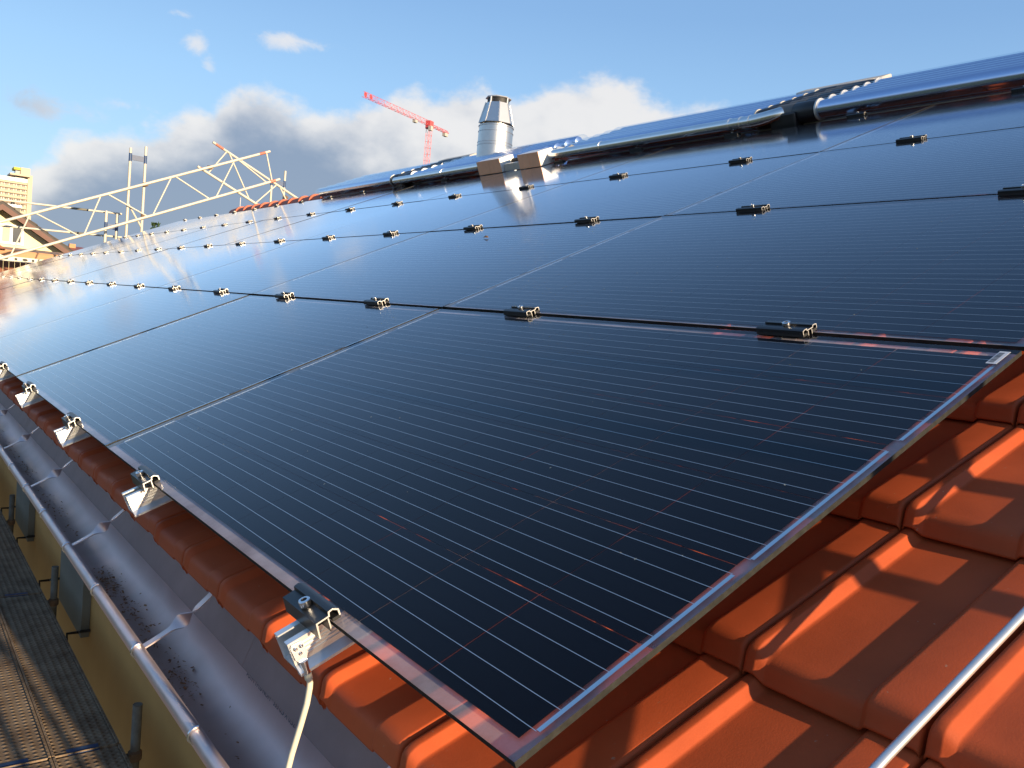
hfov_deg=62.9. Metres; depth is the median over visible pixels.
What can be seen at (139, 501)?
mounting rail
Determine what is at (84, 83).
sky
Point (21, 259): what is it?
perforated board
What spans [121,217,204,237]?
solar panel
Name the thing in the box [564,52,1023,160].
tube collector
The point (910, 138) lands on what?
panel clamp
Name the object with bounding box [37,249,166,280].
solar panel
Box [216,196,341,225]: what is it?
solar panel
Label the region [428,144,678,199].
solar panel
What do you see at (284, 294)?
panel clamp
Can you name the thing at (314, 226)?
solar panel
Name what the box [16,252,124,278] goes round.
solar panel
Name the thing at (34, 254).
lean to
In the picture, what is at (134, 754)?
scaffold post
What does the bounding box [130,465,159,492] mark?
panel clamp
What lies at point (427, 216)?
solar panel
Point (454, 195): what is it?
panel clamp
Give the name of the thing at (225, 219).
solar panel
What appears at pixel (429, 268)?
solar panel
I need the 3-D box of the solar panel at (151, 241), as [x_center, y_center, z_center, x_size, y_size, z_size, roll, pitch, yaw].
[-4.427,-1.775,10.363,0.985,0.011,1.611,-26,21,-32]
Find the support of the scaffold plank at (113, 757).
on the scaffold post
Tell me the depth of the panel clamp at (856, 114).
4.40 m
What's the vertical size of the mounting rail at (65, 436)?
0.110 m
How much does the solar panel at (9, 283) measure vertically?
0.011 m
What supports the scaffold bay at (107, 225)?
on the ground
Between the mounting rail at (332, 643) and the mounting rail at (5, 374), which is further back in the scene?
the mounting rail at (5, 374)
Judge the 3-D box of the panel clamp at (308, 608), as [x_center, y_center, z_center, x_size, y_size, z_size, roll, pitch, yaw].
[-0.249,0.277,1.037,0.034,0.031,0.102,-27,22,-32]
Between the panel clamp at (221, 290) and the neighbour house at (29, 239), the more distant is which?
the neighbour house at (29, 239)
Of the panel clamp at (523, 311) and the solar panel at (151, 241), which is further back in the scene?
the solar panel at (151, 241)
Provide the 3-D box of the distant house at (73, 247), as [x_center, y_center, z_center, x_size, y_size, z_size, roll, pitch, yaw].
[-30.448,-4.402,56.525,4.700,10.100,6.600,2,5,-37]
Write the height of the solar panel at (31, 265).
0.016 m
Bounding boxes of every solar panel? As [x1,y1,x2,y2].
[0,255,73,276]
[0,277,12,281]
[0,278,34,289]
[0,279,60,299]
[0,281,95,313]
[0,284,152,337]
[0,288,248,377]
[5,254,94,277]
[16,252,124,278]
[17,295,438,447]
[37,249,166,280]
[62,235,142,255]
[64,245,221,283]
[77,231,173,254]
[101,240,301,287]
[102,227,209,252]
[106,309,1021,767]
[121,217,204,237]
[132,221,259,250]
[146,211,242,234]
[158,232,427,294]
[170,212,328,248]
[177,205,283,230]
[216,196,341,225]
[226,201,421,244]
[253,217,659,308]
[266,184,419,219]
[304,183,567,239]
[333,169,520,211]
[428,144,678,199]
[431,153,815,231]
[444,195,1023,350]
[571,105,932,182]
[665,127,1023,215]
[821,91,1023,151]
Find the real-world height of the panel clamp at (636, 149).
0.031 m
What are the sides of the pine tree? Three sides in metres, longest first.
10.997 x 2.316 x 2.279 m
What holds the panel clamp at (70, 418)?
attached to the mounting rail at (65, 436)
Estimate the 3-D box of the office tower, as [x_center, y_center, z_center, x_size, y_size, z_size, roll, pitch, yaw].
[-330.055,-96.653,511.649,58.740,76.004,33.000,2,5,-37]
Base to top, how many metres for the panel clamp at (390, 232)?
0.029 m
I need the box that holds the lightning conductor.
[868,606,1023,767]
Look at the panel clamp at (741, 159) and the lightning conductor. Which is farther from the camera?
the panel clamp at (741, 159)
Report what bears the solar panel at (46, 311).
attached to the mounting rail
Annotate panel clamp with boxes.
[0,361,6,369]
[21,381,35,393]
[62,412,80,429]
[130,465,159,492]
[133,283,143,286]
[168,285,180,289]
[213,288,227,293]
[275,291,293,298]
[283,583,340,638]
[322,235,334,238]
[363,297,388,305]
[383,230,397,234]
[448,194,460,197]
[463,224,482,229]
[503,305,539,316]
[518,184,533,188]
[574,216,598,222]
[609,173,627,177]
[629,147,643,151]
[724,132,740,136]
[728,157,751,163]
[736,204,769,213]
[756,321,816,338]
[846,112,867,117]
[896,135,926,142]
[998,184,1023,197]
[1011,85,1023,92]
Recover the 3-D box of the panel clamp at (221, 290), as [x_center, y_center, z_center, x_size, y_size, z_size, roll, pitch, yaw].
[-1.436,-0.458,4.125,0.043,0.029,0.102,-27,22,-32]
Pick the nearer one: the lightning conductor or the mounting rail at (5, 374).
the lightning conductor
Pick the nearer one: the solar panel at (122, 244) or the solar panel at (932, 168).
the solar panel at (932, 168)
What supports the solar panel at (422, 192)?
attached to the mounting rail
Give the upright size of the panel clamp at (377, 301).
0.029 m
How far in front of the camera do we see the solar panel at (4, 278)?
10.46 m
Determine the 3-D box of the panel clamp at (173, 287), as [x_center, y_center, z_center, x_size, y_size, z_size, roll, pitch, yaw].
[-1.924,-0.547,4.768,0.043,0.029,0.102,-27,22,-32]
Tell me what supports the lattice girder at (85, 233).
attached to the scaffold bay at (137, 158)
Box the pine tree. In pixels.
[150,221,160,228]
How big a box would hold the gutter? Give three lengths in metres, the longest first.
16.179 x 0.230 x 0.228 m
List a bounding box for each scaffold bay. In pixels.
[103,211,118,242]
[125,146,147,235]
[269,171,286,202]
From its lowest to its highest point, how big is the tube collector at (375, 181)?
0.222 m
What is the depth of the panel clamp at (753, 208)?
2.71 m
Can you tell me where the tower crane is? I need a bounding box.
[363,91,448,164]
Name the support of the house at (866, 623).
on the ground
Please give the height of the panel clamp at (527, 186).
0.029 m
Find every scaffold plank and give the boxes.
[0,514,41,597]
[0,592,118,759]
[0,615,50,767]
[17,758,54,767]
[53,743,132,767]
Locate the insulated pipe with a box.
[392,107,783,184]
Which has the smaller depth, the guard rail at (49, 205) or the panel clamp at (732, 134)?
the panel clamp at (732, 134)
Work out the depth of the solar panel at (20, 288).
8.02 m
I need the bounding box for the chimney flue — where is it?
[475,95,513,173]
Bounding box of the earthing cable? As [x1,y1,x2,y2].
[285,641,312,767]
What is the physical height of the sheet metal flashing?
0.055 m
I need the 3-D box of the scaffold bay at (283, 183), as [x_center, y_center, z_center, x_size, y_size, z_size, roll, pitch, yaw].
[-5.366,0.480,18.054,0.333,10.080,0.053,2,5,-37]
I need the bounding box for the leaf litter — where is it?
[1,431,238,763]
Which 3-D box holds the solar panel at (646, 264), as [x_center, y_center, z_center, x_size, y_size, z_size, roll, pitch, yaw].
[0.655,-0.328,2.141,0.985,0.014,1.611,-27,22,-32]
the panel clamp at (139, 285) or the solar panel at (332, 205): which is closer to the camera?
the panel clamp at (139, 285)
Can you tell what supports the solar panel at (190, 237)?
attached to the mounting rail
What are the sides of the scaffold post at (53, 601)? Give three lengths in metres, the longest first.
5.181 x 1.135 x 0.072 m
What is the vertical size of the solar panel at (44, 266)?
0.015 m
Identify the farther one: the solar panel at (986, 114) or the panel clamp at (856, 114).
the panel clamp at (856, 114)
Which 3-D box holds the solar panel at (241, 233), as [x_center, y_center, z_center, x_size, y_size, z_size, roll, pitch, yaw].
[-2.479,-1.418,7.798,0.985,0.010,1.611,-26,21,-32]
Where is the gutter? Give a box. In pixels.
[0,389,390,767]
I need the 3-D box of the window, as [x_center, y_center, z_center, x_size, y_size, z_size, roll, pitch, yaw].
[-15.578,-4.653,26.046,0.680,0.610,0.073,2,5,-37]
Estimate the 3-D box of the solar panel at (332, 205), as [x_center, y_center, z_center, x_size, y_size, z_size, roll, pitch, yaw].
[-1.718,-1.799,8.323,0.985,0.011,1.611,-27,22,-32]
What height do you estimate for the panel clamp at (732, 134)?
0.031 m
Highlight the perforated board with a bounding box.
[0,256,41,262]
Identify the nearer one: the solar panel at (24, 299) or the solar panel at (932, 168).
the solar panel at (932, 168)
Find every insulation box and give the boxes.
[476,154,513,174]
[517,147,554,168]
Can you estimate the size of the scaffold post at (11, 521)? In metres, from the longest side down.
5.181 x 1.135 x 0.072 m
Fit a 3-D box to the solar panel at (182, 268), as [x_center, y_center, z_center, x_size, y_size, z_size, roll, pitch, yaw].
[-2.267,-0.861,5.989,0.985,0.014,1.611,-27,22,-32]
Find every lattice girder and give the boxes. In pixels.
[0,150,279,259]
[197,141,297,203]
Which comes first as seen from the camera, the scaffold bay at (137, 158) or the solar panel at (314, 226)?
the solar panel at (314, 226)
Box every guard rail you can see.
[0,199,121,214]
[0,224,121,237]
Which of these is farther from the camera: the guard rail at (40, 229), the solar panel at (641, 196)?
the guard rail at (40, 229)
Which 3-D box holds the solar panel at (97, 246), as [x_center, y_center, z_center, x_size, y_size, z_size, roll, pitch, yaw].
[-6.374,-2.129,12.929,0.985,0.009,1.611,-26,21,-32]
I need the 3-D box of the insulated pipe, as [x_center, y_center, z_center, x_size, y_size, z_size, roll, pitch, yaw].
[0.202,-1.789,6.585,0.125,0.087,4.488,-27,22,-32]
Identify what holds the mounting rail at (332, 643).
attached to the house at (866, 623)
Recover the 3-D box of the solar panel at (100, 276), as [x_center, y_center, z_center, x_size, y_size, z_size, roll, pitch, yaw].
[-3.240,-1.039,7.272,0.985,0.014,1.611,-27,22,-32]
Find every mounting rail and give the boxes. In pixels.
[0,368,13,380]
[15,296,321,407]
[54,206,659,446]
[122,206,794,516]
[274,217,1013,676]
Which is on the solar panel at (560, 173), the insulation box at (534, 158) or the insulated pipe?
the insulation box at (534, 158)
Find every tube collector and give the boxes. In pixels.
[316,134,584,198]
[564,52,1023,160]
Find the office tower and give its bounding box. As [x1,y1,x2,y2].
[0,167,32,219]
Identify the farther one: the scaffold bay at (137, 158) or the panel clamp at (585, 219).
the scaffold bay at (137, 158)
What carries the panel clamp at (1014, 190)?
attached to the mounting rail at (332, 643)
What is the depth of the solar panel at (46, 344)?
4.00 m
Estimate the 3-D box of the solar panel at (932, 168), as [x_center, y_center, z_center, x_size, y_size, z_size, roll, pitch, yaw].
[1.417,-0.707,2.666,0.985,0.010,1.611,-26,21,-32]
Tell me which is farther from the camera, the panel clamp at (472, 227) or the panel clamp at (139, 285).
the panel clamp at (139, 285)
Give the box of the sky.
[0,0,1023,247]
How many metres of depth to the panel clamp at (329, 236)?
5.27 m
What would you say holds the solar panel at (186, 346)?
attached to the mounting rail at (24, 399)
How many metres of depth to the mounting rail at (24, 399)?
2.95 m
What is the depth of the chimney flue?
7.92 m
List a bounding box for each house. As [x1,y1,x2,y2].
[0,87,1023,767]
[0,199,72,267]
[68,243,82,250]
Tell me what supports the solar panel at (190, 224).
attached to the mounting rail
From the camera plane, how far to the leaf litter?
1.91 m
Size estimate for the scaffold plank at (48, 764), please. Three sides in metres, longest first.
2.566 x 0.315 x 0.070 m
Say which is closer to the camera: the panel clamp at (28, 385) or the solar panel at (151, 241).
the panel clamp at (28, 385)
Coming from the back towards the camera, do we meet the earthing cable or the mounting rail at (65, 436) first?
the mounting rail at (65, 436)
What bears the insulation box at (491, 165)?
on the solar panel at (422, 192)
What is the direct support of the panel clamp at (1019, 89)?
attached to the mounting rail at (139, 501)
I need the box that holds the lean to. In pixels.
[0,245,64,271]
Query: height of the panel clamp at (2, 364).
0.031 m
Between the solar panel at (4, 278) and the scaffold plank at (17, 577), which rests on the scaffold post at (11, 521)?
the scaffold plank at (17, 577)
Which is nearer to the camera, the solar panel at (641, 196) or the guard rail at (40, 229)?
the solar panel at (641, 196)
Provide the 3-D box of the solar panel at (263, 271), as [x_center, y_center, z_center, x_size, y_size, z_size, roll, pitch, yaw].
[-1.293,-0.683,4.707,0.985,0.014,1.611,-27,22,-32]
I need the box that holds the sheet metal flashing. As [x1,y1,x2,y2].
[504,161,519,170]
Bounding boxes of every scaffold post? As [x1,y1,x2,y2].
[7,494,14,532]
[47,566,58,616]
[126,702,142,767]
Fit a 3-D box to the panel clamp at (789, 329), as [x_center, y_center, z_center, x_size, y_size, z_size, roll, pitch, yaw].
[0.511,-0.102,1.561,0.043,0.029,0.102,-27,22,-32]
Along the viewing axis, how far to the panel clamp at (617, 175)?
4.51 m
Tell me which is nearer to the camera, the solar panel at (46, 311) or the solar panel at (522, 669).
the solar panel at (522, 669)
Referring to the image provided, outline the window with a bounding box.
[0,223,23,245]
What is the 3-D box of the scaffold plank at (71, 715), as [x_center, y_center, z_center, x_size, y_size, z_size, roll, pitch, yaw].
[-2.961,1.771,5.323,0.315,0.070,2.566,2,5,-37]
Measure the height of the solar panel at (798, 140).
0.011 m
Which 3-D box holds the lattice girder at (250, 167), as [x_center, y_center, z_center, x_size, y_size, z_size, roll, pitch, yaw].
[-4.632,-3.590,16.350,3.020,1.784,0.051,2,5,-37]
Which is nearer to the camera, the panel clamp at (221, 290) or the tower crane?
the panel clamp at (221, 290)

